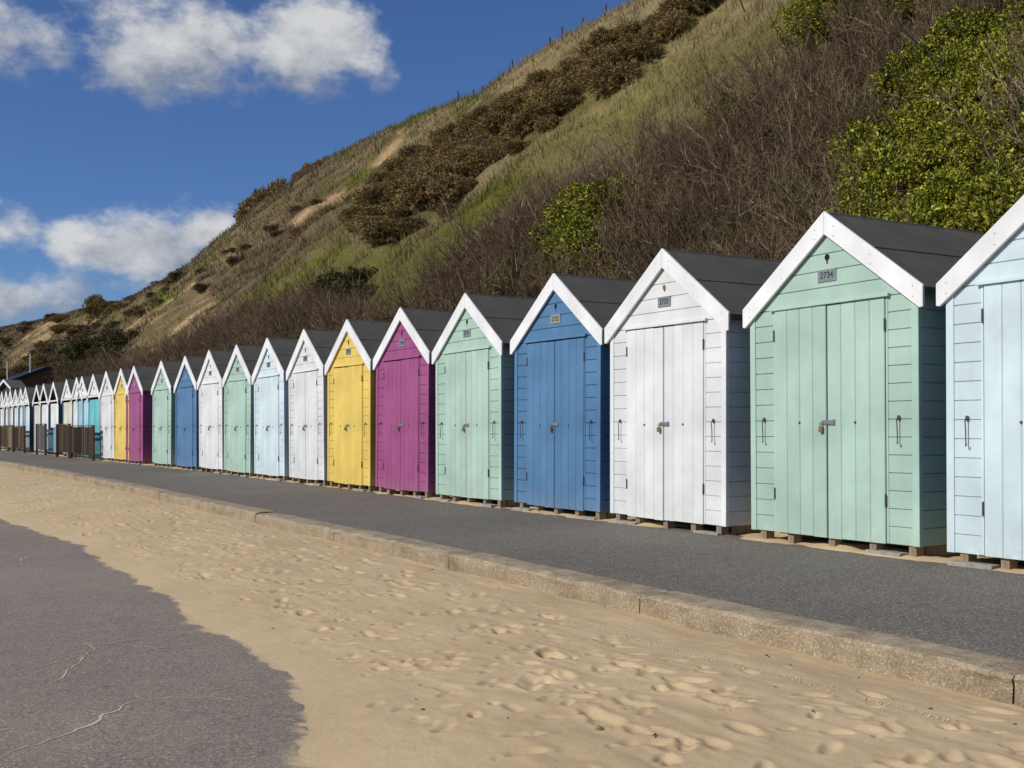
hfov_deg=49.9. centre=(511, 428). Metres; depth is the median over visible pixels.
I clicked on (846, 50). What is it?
bare shrub
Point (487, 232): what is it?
bare shrub
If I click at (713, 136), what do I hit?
bare shrub
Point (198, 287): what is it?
scrub
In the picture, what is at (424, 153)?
gorse bush
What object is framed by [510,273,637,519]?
beach hut
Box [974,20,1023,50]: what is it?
evergreen shrub
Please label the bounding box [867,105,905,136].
evergreen shrub
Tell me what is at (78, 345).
dark shrub
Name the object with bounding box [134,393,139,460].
door
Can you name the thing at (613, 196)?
bare shrub
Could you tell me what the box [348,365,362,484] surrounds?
door
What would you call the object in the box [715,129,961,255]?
bare shrub
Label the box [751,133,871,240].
bare shrub
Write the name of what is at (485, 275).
bare shrub
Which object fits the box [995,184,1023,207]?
bare shrub
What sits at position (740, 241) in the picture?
bare shrub
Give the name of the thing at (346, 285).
evergreen shrub
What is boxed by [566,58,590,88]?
gorse bush
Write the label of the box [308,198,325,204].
scrub
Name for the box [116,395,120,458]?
door
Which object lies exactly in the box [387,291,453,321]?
bare shrub
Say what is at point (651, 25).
gorse bush
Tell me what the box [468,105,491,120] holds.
gorse bush
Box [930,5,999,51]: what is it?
evergreen shrub
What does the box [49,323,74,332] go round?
scrub
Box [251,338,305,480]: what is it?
beach hut
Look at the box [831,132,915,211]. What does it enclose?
evergreen shrub
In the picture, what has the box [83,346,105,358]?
scrub
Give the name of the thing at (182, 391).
door
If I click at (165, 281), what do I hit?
scrub
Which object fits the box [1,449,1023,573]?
sand drift
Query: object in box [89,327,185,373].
bare shrub
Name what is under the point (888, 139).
evergreen shrub
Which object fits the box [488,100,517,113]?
gorse bush
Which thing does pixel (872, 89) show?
bare shrub
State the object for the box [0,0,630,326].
sky
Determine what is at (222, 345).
bare shrub
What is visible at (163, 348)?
bare shrub
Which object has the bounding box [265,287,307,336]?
bare shrub
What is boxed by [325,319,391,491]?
beach hut
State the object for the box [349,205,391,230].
gorse bush
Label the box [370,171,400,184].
gorse bush
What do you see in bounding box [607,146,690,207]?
bare shrub
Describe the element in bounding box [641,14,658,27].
gorse bush
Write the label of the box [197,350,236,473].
beach hut
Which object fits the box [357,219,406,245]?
gorse bush
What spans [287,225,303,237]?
gorse bush
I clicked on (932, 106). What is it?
evergreen shrub
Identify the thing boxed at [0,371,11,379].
scrub
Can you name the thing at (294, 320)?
bare shrub
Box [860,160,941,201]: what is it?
evergreen shrub
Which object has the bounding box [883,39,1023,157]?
bare shrub
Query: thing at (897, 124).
evergreen shrub
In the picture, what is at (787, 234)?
bare shrub
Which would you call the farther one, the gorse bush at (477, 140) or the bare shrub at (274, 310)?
the gorse bush at (477, 140)
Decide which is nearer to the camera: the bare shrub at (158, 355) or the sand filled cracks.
the sand filled cracks
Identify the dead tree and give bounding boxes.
[894,16,941,89]
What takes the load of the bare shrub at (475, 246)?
on the hill
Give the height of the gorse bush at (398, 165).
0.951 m
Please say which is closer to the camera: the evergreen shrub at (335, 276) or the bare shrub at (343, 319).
the bare shrub at (343, 319)
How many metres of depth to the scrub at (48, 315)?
187.91 m
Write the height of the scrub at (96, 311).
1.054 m
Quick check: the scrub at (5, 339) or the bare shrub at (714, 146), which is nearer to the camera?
the bare shrub at (714, 146)
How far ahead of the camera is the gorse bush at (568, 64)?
50.82 m
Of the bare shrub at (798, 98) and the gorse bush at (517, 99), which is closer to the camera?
the bare shrub at (798, 98)
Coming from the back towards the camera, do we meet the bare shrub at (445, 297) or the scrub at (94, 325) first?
the scrub at (94, 325)
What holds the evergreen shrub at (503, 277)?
on the hill
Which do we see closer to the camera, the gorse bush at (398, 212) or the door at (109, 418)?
the door at (109, 418)
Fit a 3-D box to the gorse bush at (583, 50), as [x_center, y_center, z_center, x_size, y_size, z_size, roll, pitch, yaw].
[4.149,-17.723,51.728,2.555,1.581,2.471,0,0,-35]
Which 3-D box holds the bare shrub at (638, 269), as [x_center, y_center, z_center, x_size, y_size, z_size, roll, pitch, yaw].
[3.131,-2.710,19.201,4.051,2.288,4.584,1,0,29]
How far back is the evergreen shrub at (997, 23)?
20.83 m
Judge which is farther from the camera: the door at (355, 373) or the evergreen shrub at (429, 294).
the evergreen shrub at (429, 294)
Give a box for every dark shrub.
[59,343,81,361]
[68,336,99,357]
[90,333,111,348]
[93,349,119,362]
[97,330,130,351]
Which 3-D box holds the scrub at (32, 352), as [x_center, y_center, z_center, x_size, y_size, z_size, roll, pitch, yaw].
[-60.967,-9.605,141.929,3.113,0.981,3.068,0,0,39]
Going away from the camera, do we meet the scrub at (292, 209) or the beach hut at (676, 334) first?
the beach hut at (676, 334)
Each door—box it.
[102,396,106,457]
[107,395,111,457]
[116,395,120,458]
[121,394,125,459]
[128,393,133,460]
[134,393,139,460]
[155,391,160,463]
[161,390,167,463]
[178,388,185,465]
[185,387,192,466]
[202,384,209,468]
[210,383,217,468]
[227,382,236,471]
[236,380,245,472]
[258,377,268,474]
[268,376,278,475]
[293,372,305,478]
[305,371,317,479]
[333,367,347,483]
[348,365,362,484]
[383,361,400,489]
[400,358,418,490]
[444,352,465,496]
[466,349,488,498]
[526,341,554,507]
[554,337,584,510]
[626,327,663,519]
[664,322,703,523]
[773,305,828,537]
[827,297,886,543]
[981,280,1023,559]
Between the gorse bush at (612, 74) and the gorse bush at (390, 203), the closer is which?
the gorse bush at (612, 74)
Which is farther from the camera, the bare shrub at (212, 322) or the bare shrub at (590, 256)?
the bare shrub at (212, 322)
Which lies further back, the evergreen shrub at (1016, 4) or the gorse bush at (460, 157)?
the gorse bush at (460, 157)
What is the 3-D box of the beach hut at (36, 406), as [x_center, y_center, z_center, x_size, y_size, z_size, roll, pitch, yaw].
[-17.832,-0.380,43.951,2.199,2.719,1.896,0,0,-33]
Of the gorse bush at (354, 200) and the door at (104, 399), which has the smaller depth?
the door at (104, 399)
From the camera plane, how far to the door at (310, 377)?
18.93 m
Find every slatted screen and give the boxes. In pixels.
[0,425,6,450]
[7,425,13,451]
[13,426,25,452]
[36,424,46,454]
[55,424,70,457]
[69,425,94,460]
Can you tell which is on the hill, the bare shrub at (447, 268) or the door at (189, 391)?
the bare shrub at (447, 268)
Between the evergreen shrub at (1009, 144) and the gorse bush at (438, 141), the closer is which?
the evergreen shrub at (1009, 144)
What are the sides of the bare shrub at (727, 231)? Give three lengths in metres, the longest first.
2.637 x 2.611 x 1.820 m
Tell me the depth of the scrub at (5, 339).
206.58 m
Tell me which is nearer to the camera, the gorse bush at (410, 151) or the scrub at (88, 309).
the gorse bush at (410, 151)
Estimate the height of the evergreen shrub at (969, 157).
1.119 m
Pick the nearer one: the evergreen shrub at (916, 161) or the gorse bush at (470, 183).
the evergreen shrub at (916, 161)
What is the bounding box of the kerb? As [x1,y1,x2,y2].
[0,460,1023,707]
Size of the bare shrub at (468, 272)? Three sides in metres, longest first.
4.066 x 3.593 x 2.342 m
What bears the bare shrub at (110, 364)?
on the hill
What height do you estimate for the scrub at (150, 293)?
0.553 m
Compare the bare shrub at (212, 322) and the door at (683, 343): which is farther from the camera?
the bare shrub at (212, 322)
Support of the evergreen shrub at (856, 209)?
on the hill
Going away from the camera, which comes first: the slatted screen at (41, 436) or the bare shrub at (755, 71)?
the bare shrub at (755, 71)
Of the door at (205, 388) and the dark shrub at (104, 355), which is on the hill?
the dark shrub at (104, 355)
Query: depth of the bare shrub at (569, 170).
30.54 m
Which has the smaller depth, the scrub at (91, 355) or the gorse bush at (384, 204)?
the gorse bush at (384, 204)
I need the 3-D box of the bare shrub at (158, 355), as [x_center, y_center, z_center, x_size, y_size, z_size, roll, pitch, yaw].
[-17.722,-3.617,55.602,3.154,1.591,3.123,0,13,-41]
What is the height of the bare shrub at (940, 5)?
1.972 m
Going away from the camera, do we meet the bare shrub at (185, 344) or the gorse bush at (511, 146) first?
the gorse bush at (511, 146)
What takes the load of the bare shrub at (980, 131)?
on the hill
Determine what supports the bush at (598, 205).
on the hill
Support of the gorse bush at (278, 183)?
on the hill
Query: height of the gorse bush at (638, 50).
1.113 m
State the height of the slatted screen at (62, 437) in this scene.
1.145 m
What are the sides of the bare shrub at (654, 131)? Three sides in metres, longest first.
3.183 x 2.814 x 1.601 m
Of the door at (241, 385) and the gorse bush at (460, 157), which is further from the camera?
the gorse bush at (460, 157)
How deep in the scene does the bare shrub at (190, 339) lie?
49.80 m
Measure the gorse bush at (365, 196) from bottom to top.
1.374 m
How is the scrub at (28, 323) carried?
on the hill
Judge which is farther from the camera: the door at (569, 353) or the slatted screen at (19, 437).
the slatted screen at (19, 437)
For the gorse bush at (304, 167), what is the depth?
95.85 m
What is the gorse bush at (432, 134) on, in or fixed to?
on the hill
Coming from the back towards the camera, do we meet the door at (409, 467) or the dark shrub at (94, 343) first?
the dark shrub at (94, 343)
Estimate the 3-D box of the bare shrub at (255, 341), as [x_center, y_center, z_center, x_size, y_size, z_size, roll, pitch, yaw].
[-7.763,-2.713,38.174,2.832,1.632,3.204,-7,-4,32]
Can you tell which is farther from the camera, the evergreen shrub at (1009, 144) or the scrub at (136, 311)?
the scrub at (136, 311)
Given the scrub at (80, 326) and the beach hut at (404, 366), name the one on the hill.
the scrub at (80, 326)
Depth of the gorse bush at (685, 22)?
41.95 m
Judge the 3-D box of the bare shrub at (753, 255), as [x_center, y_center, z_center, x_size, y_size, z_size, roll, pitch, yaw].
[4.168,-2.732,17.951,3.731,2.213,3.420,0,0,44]
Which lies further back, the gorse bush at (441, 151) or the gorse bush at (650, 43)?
the gorse bush at (441, 151)
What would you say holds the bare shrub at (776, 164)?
on the hill
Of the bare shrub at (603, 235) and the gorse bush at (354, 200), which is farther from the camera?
the gorse bush at (354, 200)
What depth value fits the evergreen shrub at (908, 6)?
26.82 m
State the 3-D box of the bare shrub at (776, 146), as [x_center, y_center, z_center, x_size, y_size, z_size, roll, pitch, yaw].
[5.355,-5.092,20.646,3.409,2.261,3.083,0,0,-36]
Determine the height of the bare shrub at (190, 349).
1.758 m
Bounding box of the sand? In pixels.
[0,466,1023,767]
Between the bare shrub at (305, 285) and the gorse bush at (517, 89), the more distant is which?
the gorse bush at (517, 89)
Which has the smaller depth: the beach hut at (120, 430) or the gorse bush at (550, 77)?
the beach hut at (120, 430)
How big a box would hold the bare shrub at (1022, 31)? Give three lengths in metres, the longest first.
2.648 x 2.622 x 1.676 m
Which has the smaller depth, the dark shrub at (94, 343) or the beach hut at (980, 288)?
the beach hut at (980, 288)
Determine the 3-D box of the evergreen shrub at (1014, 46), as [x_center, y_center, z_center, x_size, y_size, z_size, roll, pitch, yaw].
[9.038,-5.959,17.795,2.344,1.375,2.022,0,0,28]
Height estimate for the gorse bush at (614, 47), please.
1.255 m
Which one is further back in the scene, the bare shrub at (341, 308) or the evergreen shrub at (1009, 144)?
the bare shrub at (341, 308)
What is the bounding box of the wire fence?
[457,4,606,101]
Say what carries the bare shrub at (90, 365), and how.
on the hill
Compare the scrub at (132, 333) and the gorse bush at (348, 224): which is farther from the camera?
the scrub at (132, 333)
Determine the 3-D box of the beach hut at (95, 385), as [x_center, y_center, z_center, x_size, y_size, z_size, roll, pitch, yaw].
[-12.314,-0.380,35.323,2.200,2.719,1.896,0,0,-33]
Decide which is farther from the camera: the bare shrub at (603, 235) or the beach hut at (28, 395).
the beach hut at (28, 395)
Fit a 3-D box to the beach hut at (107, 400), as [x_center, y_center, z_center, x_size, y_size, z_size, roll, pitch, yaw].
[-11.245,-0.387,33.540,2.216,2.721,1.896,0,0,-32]
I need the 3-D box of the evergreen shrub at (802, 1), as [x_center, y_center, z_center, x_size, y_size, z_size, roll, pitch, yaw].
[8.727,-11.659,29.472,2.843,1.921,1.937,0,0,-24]
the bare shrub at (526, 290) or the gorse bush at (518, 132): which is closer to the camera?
the bare shrub at (526, 290)
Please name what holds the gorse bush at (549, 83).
on the hill
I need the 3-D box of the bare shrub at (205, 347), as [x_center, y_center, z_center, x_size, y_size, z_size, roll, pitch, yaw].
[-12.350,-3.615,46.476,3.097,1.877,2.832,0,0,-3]
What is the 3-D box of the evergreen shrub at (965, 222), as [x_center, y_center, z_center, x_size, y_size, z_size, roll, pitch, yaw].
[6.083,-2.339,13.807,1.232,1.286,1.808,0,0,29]
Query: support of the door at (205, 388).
in the beach hut at (211, 413)
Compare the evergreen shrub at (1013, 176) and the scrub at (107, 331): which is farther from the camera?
the scrub at (107, 331)
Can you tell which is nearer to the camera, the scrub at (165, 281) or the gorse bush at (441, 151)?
the gorse bush at (441, 151)
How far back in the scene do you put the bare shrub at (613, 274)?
19.13 m
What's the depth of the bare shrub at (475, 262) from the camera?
25.04 m
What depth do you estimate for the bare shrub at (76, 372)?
62.66 m
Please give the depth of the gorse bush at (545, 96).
44.00 m
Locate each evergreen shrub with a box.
[311,266,355,304]
[325,276,365,303]
[333,287,366,310]
[338,265,377,283]
[347,282,378,302]
[406,266,451,310]
[465,265,521,293]
[501,268,533,297]
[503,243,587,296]
[522,209,576,261]
[528,210,578,243]
[532,226,579,275]
[542,178,610,228]
[549,210,636,250]
[549,224,646,276]
[561,178,638,238]
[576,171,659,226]
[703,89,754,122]
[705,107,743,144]
[769,0,835,41]
[785,0,847,52]
[794,0,866,28]
[820,156,942,213]
[821,115,898,181]
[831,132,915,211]
[836,191,937,219]
[855,143,967,202]
[858,135,914,169]
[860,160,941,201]
[861,0,921,25]
[862,39,937,110]
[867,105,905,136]
[869,196,976,228]
[875,95,940,145]
[892,57,938,109]
[896,0,939,17]
[897,45,966,109]
[897,78,988,142]
[904,161,976,222]
[907,111,981,150]
[909,13,978,66]
[913,0,954,17]
[917,95,1003,175]
[919,63,964,107]
[927,41,987,92]
[928,24,1002,77]
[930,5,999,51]
[939,43,1022,114]
[941,114,1009,179]
[947,159,1023,228]
[953,30,1022,82]
[954,190,1011,232]
[963,38,1023,114]
[972,94,1023,158]
[972,166,1023,232]
[973,142,1023,200]
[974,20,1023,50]
[990,76,1023,118]
[991,0,1023,32]
[992,112,1023,185]
[997,0,1023,25]
[1000,55,1023,95]
[1006,34,1022,68]
[1009,159,1023,186]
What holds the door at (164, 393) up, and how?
in the beach hut at (163, 430)
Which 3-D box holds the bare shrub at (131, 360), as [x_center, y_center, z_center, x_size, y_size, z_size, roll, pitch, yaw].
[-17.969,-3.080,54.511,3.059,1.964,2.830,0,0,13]
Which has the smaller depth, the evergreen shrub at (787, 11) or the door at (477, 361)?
the door at (477, 361)
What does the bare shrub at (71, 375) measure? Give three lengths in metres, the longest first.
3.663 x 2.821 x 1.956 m
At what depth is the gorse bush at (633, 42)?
44.33 m
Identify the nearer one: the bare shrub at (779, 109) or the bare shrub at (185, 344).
the bare shrub at (779, 109)
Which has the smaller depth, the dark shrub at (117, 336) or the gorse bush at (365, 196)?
the gorse bush at (365, 196)
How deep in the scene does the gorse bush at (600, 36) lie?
50.09 m
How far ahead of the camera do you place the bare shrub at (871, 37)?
22.74 m
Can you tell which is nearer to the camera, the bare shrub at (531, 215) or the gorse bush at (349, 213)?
the bare shrub at (531, 215)
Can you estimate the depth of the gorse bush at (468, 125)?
55.90 m
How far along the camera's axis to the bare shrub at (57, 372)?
65.99 m
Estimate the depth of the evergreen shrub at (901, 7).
27.07 m
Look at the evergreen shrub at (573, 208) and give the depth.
24.55 m
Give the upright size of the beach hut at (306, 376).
2.727 m
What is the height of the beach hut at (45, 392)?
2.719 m
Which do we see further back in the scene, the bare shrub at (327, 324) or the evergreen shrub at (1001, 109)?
the bare shrub at (327, 324)
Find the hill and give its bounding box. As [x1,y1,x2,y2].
[0,0,993,381]
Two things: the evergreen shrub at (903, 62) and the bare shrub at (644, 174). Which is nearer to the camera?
the evergreen shrub at (903, 62)
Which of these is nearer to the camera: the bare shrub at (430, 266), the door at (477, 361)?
the door at (477, 361)
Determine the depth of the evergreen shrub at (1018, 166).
14.24 m
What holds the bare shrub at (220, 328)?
on the hill
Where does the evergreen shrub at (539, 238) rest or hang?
on the hill
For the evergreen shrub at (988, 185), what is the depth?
14.17 m
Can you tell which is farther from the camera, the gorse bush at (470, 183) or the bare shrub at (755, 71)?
the gorse bush at (470, 183)
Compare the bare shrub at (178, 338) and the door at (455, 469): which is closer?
the door at (455, 469)
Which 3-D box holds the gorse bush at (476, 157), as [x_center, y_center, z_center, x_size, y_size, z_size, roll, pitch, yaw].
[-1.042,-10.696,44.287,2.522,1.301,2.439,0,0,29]
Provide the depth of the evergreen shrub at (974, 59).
18.03 m
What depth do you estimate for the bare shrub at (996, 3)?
21.70 m
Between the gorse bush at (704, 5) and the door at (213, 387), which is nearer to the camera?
the door at (213, 387)
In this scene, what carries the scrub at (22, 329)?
on the hill
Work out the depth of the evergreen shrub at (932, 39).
21.71 m
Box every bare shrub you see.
[44,353,96,383]
[58,362,98,381]
[61,355,115,377]
[64,350,119,376]
[83,349,137,374]
[86,339,182,372]
[88,352,136,373]
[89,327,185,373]
[90,354,132,373]
[106,359,146,370]
[122,345,185,367]
[122,352,163,368]
[133,317,217,366]
[141,330,194,365]
[141,340,180,363]
[148,341,227,365]
[149,328,227,360]
[158,321,210,355]
[168,321,216,353]
[180,299,247,341]
[187,329,245,355]
[199,302,250,341]
[200,296,274,349]
[200,338,246,356]
[208,281,314,349]
[208,305,307,350]
[212,331,287,349]
[217,287,287,325]
[222,288,269,328]
[223,299,289,338]
[238,296,296,337]
[247,332,291,345]
[255,281,347,339]
[258,250,347,330]
[258,309,349,338]
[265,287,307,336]
[273,277,346,330]
[280,311,364,338]
[280,312,342,338]
[282,267,396,338]
[284,286,384,329]
[288,275,362,323]
[288,277,395,335]
[305,287,405,330]
[305,299,392,330]
[348,287,441,321]
[360,262,448,321]
[377,234,490,310]
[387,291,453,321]
[397,255,510,310]
[403,241,486,298]
[407,259,585,310]
[410,182,565,271]
[410,246,535,310]
[412,245,465,292]
[422,223,534,305]
[425,215,557,299]
[425,228,559,310]
[429,198,532,280]
[435,248,478,291]
[438,228,506,281]
[450,171,552,253]
[451,242,597,305]
[459,208,560,281]
[468,211,518,251]
[480,247,606,297]
[482,159,586,228]
[489,182,581,250]
[490,230,561,296]
[499,173,607,247]
[520,166,604,210]
[533,222,654,297]
[541,239,655,283]
[541,243,654,286]
[550,232,705,280]
[560,98,725,184]
[561,149,711,234]
[580,188,720,277]
[581,174,757,276]
[582,161,631,209]
[589,205,783,279]
[602,131,810,264]
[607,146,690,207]
[607,175,758,254]
[612,246,736,280]
[619,173,721,231]
[626,94,783,196]
[646,114,740,178]
[649,113,748,191]
[650,49,910,203]
[654,193,791,254]
[654,207,808,258]
[658,201,814,258]
[667,78,819,225]
[678,38,846,165]
[679,71,862,177]
[687,70,782,156]
[699,192,876,259]
[700,4,869,116]
[701,125,827,226]
[711,212,889,260]
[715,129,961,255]
[718,100,883,207]
[722,158,839,242]
[725,68,877,151]
[726,170,937,259]
[730,24,868,119]
[739,78,904,170]
[739,84,860,199]
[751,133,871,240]
[751,167,957,259]
[757,119,910,212]
[760,51,896,126]
[766,70,908,161]
[769,12,903,95]
[776,0,947,123]
[783,54,874,130]
[787,0,922,46]
[796,0,931,68]
[798,85,920,167]
[810,0,913,39]
[819,1,939,88]
[827,0,984,47]
[839,0,983,95]
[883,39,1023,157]
[901,0,1004,37]
[901,0,1005,44]
[904,0,970,27]
[923,0,984,25]
[932,67,1023,193]
[977,0,1023,74]
[977,25,1023,196]
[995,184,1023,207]
[999,4,1023,43]
[1004,2,1023,22]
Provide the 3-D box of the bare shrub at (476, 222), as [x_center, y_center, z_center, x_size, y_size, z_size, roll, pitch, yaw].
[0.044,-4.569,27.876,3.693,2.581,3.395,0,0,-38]
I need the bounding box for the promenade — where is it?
[0,519,314,767]
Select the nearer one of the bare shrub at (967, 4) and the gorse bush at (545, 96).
the bare shrub at (967, 4)
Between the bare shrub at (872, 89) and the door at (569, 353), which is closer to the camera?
the door at (569, 353)
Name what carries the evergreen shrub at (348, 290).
on the hill
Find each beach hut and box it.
[0,392,6,448]
[3,391,11,449]
[7,390,16,448]
[12,389,22,450]
[17,388,27,451]
[21,387,35,451]
[32,385,46,452]
[39,384,51,453]
[48,382,64,454]
[61,379,75,455]
[70,377,85,457]
[76,376,98,457]
[86,374,104,459]
[99,371,120,461]
[113,368,139,462]
[125,366,157,464]
[151,361,182,467]
[174,356,205,470]
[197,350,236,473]
[222,345,262,476]
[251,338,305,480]
[286,329,347,485]
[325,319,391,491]
[373,307,453,498]
[432,293,536,507]
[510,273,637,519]
[604,248,781,534]
[743,211,985,556]
[936,195,1023,569]
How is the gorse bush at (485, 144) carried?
on the hill
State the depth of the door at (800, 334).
9.04 m
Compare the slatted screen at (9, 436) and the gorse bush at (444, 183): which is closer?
the gorse bush at (444, 183)
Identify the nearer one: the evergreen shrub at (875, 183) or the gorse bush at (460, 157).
the evergreen shrub at (875, 183)
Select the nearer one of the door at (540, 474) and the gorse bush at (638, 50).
the door at (540, 474)
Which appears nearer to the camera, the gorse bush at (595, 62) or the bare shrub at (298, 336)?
the bare shrub at (298, 336)
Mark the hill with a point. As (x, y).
(188, 298)
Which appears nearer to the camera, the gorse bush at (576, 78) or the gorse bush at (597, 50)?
the gorse bush at (576, 78)
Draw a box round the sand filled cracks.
[1,553,277,757]
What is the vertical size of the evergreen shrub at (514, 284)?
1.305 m
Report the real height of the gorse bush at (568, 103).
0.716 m
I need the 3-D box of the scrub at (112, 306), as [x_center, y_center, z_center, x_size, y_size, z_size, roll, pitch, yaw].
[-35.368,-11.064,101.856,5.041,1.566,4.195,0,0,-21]
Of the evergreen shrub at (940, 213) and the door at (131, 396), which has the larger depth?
the door at (131, 396)
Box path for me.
[0,450,1023,660]
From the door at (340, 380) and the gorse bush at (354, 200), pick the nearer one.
the door at (340, 380)
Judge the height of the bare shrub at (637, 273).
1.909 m
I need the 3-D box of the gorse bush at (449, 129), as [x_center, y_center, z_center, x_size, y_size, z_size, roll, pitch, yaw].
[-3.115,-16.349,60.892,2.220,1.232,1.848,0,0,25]
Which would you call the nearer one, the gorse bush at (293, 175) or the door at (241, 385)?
the door at (241, 385)
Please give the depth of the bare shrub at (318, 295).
39.16 m
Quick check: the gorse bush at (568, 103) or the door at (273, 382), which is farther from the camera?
the gorse bush at (568, 103)
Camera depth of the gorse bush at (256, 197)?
103.45 m
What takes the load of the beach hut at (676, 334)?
on the path
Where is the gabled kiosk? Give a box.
[0,379,25,391]
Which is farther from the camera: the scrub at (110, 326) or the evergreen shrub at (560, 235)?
the scrub at (110, 326)
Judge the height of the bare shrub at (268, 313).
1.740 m
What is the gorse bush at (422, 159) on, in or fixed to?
on the hill
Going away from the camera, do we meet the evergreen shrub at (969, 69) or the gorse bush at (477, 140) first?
the evergreen shrub at (969, 69)
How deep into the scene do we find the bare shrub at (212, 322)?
49.03 m
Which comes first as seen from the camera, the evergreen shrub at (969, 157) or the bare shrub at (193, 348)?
the evergreen shrub at (969, 157)
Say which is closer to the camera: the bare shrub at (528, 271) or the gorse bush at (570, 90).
the bare shrub at (528, 271)
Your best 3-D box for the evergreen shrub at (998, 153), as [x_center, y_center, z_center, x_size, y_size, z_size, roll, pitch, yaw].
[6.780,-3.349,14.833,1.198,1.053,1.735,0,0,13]
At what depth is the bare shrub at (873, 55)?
23.18 m
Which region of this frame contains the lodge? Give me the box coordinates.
[0,354,56,395]
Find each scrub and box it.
[0,337,12,343]
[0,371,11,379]
[8,364,32,375]
[15,326,30,332]
[20,320,36,326]
[22,353,58,367]
[28,351,44,355]
[33,341,53,347]
[34,346,57,353]
[44,313,61,319]
[48,314,68,322]
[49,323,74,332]
[51,332,89,348]
[62,327,90,335]
[68,324,91,329]
[80,305,99,314]
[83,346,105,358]
[87,322,101,329]
[91,308,102,315]
[96,328,111,334]
[98,300,120,308]
[102,302,130,313]
[103,328,123,334]
[106,320,122,328]
[122,308,137,316]
[125,329,141,337]
[131,308,149,317]
[144,298,163,306]
[145,292,155,296]
[158,278,172,286]
[166,270,184,281]
[191,283,207,290]
[195,268,207,273]
[225,255,243,264]
[239,244,250,249]
[266,226,278,232]
[268,230,282,237]
[287,205,306,214]
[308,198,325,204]
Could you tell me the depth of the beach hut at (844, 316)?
8.65 m
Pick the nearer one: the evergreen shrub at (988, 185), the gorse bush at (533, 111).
the evergreen shrub at (988, 185)
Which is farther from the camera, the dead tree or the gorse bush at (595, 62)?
the gorse bush at (595, 62)
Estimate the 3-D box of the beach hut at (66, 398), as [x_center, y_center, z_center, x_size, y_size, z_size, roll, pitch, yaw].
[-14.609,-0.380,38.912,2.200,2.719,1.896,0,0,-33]
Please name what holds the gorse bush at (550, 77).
on the hill
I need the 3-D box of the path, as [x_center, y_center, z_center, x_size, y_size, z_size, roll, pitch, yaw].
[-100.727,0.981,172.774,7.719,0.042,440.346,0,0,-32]
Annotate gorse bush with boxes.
[81,294,102,313]
[92,296,105,306]
[234,196,252,221]
[246,189,261,210]
[250,184,272,210]
[259,178,288,199]
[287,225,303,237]
[289,170,297,181]
[299,161,313,174]
[322,204,339,213]
[339,205,361,223]
[342,193,354,202]
[343,218,356,231]
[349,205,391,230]
[350,184,374,207]
[354,214,394,235]
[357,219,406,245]
[358,185,389,207]
[363,171,383,185]
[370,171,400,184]
[370,202,388,211]
[372,179,396,200]
[380,157,399,173]
[383,177,406,201]
[386,197,405,207]
[386,206,411,219]
[391,172,446,213]
[393,214,428,236]
[394,156,408,172]
[397,143,424,158]
[398,162,428,177]
[407,155,432,169]
[415,146,426,154]
[416,151,432,157]
[419,159,449,174]
[422,159,460,180]
[422,172,465,207]
[426,135,461,156]
[428,126,452,141]
[433,138,458,160]
[435,201,460,219]
[436,122,457,136]
[436,161,484,178]
[440,143,484,162]
[445,130,466,138]
[448,146,484,164]
[453,111,476,134]
[453,177,478,192]
[454,119,478,137]
[454,137,475,149]
[463,149,489,174]
[465,126,490,138]
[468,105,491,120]
[470,132,499,146]
[472,109,514,135]
[476,141,494,148]
[481,142,507,164]
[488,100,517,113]
[490,91,509,106]
[492,132,510,144]
[498,118,511,135]
[501,139,529,153]
[503,110,537,140]
[507,90,531,111]
[509,80,540,98]
[512,99,566,133]
[518,82,543,106]
[521,68,554,85]
[527,82,568,103]
[530,79,564,102]
[533,113,561,133]
[545,68,560,82]
[549,95,585,114]
[551,84,587,97]
[555,56,584,78]
[558,69,581,84]
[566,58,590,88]
[573,37,599,59]
[575,53,626,87]
[582,58,647,98]
[586,22,621,50]
[587,44,614,58]
[597,44,629,56]
[604,39,665,65]
[608,19,645,43]
[620,34,639,42]
[622,39,639,47]
[632,40,662,47]
[636,20,681,42]
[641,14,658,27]
[641,14,682,39]
[647,0,700,28]
[653,6,701,43]
[677,0,722,15]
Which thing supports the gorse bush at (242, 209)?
on the hill
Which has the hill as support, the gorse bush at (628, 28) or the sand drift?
the gorse bush at (628, 28)
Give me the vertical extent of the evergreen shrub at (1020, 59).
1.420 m
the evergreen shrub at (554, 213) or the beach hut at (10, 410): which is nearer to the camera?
the evergreen shrub at (554, 213)
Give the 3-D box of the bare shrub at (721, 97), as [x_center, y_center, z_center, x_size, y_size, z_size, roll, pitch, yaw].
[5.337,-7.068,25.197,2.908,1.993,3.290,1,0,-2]
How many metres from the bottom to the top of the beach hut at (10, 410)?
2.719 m
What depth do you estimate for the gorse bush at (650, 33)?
42.80 m
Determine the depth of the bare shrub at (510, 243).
25.52 m
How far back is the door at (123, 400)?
31.25 m
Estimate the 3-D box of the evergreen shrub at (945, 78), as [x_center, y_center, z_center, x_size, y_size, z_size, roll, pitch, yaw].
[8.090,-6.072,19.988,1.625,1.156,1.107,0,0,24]
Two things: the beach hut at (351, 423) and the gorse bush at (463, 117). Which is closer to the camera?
the beach hut at (351, 423)
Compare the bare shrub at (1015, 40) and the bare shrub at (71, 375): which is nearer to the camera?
the bare shrub at (1015, 40)

